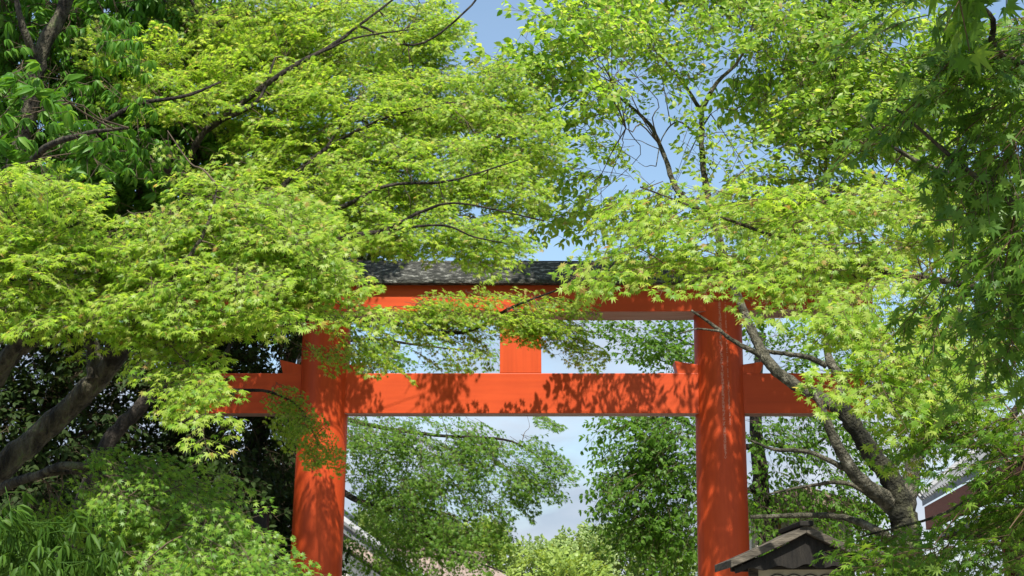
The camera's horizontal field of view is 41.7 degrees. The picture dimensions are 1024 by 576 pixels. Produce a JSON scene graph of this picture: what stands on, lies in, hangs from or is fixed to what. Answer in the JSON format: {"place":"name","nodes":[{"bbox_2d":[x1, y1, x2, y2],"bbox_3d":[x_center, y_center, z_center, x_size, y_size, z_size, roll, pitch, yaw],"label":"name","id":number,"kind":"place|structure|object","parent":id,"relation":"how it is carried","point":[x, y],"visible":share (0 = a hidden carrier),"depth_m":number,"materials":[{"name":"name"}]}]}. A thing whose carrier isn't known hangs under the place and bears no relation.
{"place":"outdoors","nodes":[
{"label":"outdoors","id":0,"kind":"place"},
{"bbox_2d":[0,486,128,575],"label":"bamboo shrub","id":1,"kind":"object","parent":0,"point":[33,544],"visible":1,"depth_m":5.32,"materials":[{"name":"green plant"}]},
{"bbox_2d":[252,509,271,556],"bbox_3d":[-2.765,3.880,14.490,0.190,2.943,0.190,0,-14,0],"label":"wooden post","id":2,"kind":"object","parent":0,"point":[263,521],"visible":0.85,"depth_m":14.76,"materials":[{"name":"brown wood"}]},
{"bbox_2d":[288,509,423,575],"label":"shrine building","id":3,"kind":"structure","parent":0,"point":[347,522],"depth_m":32.98,"materials":[{"name":"paint"}]},
{"bbox_2d":[2,0,1023,575],"label":"sky","id":4,"kind":"structure","parent":0,"point":[491,28],"materials":[{"name":"blue"}]},
{"bbox_2d":[748,487,869,557],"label":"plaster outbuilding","id":5,"kind":"structure","parent":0,"point":[754,536],"depth_m":23.51,"materials":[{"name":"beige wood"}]},
{"bbox_2d":[918,409,1023,575],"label":"shrine hall","id":6,"kind":"structure","parent":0,"point":[938,506],"depth_m":28.47,"materials":[{"name":"wood"}]},
{"label":"ground","id":7,"kind":"structure","parent":0,"visible":0},
{"bbox_2d":[0,230,193,575],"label":"evergreen tree","id":8,"kind":"object","parent":7,"relation":"on","point":[51,391],"visible":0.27,"depth_m":15.04,"materials":[{"name":"green plant"}]},
{"bbox_2d":[0,0,328,294],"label":"evergreen oak","id":9,"kind":"object","parent":7,"relation":"on","point":[45,81],"visible":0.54,"depth_m":10.91,"materials":[{"name":"green plant"}]},
{"bbox_2d":[42,195,291,569],"bbox_3d":[-4.545,2.002,16.662,4.015,7.697,2.667,0,-14,0],"label":"evergreen tree","id":10,"kind":"object","parent":7,"relation":"on","point":[169,439],"visible":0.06,"depth_m":16.41,"materials":[{"name":"green plant"}]},
{"bbox_2d":[0,130,398,575],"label":"maple tree","id":11,"kind":"object","parent":7,"relation":"on","point":[286,255],"visible":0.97,"depth_m":5.69,"materials":[{"name":"green plant"}]},
{"bbox_2d":[190,241,417,575],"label":"evergreen tree","id":12,"kind":"object","parent":7,"relation":"on","point":[274,457],"visible":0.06,"depth_m":17.93,"materials":[{"name":"green plant"}]},
{"bbox_2d":[51,0,611,575],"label":"maple tree","id":13,"kind":"object","parent":7,"relation":"on","point":[337,156],"visible":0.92,"depth_m":11.26,"materials":[{"name":"green plant"}]},
{"bbox_2d":[344,509,393,542],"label":"broadleaf tree","id":14,"kind":"object","parent":7,"relation":"on","point":[362,524],"visible":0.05,"depth_m":83.85,"materials":[{"name":"green plant"}]},
{"bbox_2d":[345,542,505,575],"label":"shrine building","id":15,"kind":"structure","parent":7,"relation":"on","point":[448,573],"depth_m":42.85,"materials":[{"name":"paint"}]},
{"bbox_2d":[282,335,586,575],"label":"maple tree","id":16,"kind":"object","parent":7,"relation":"on","point":[432,534],"visible":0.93,"depth_m":20.63,"materials":[{"name":"green plant"}]},
{"bbox_2d":[445,515,535,575],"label":"broadleaf tree","id":17,"kind":"object","parent":7,"relation":"on","point":[501,554],"visible":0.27,"depth_m":60.75,"materials":[{"name":"green plant"}]},
{"bbox_2d":[503,533,584,575],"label":"broadleaf tree","id":18,"kind":"object","parent":7,"relation":"on","point":[531,546],"visible":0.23,"depth_m":76.76,"materials":[{"name":"green plant"}]},
{"bbox_2d":[523,542,612,575],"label":"broadleaf tree","id":19,"kind":"object","parent":7,"relation":"on","point":[562,567],"visible":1,"depth_m":58.61,"materials":[{"name":"green plant"}]},
{"bbox_2d":[547,525,619,575],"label":"broadleaf tree","id":20,"kind":"object","parent":7,"relation":"on","point":[589,550],"visible":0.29,"depth_m":81.68,"materials":[{"name":"green plant"}]},
{"bbox_2d":[569,521,645,575],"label":"broadleaf tree","id":21,"kind":"object","parent":7,"relation":"on","point":[584,530],"visible":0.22,"depth_m":88.09,"materials":[{"name":"green plant"}]},
{"bbox_2d":[607,536,697,575],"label":"broadleaf tree","id":22,"kind":"object","parent":7,"relation":"on","point":[639,571],"visible":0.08,"depth_m":85.81,"materials":[{"name":"green plant"}]},
{"bbox_2d":[455,0,1023,568],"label":"hackberry tree","id":23,"kind":"object","parent":7,"relation":"on","point":[815,106],"visible":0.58,"depth_m":13.62,"materials":[{"name":"green plant"}]},
{"bbox_2d":[548,114,1023,481],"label":"maple tree","id":24,"kind":"object","parent":7,"relation":"on","point":[851,320],"visible":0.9,"depth_m":6.35,"materials":[{"name":"green plant"}]},
{"bbox_2d":[557,304,1023,575],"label":"zelkova tree","id":25,"kind":"object","parent":7,"relation":"on","point":[648,525],"visible":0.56,"depth_m":21.89,"materials":[{"name":"green plant"}]},
{"bbox_2d":[809,0,1023,575],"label":"maple tree","id":26,"kind":"object","parent":7,"relation":"on","point":[969,60],"visible":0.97,"depth_m":4.33,"materials":[{"name":"green plant"}]},
{"label":"gravel path","id":27,"kind":"structure","parent":0,"visible":0},
{"bbox_2d":[177,256,881,575],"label":"torii gate","id":28,"kind":"structure","parent":27,"relation":"on","point":[719,390],"depth_m":16.07,"materials":[{"name":"paint"}]},
{"bbox_2d":[715,521,882,575],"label":"roofed notice board","id":29,"kind":"object","parent":27,"relation":"on","point":[794,556],"visible":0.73,"depth_m":12.92,"materials":[{"name":"grey wood"}]}
]}

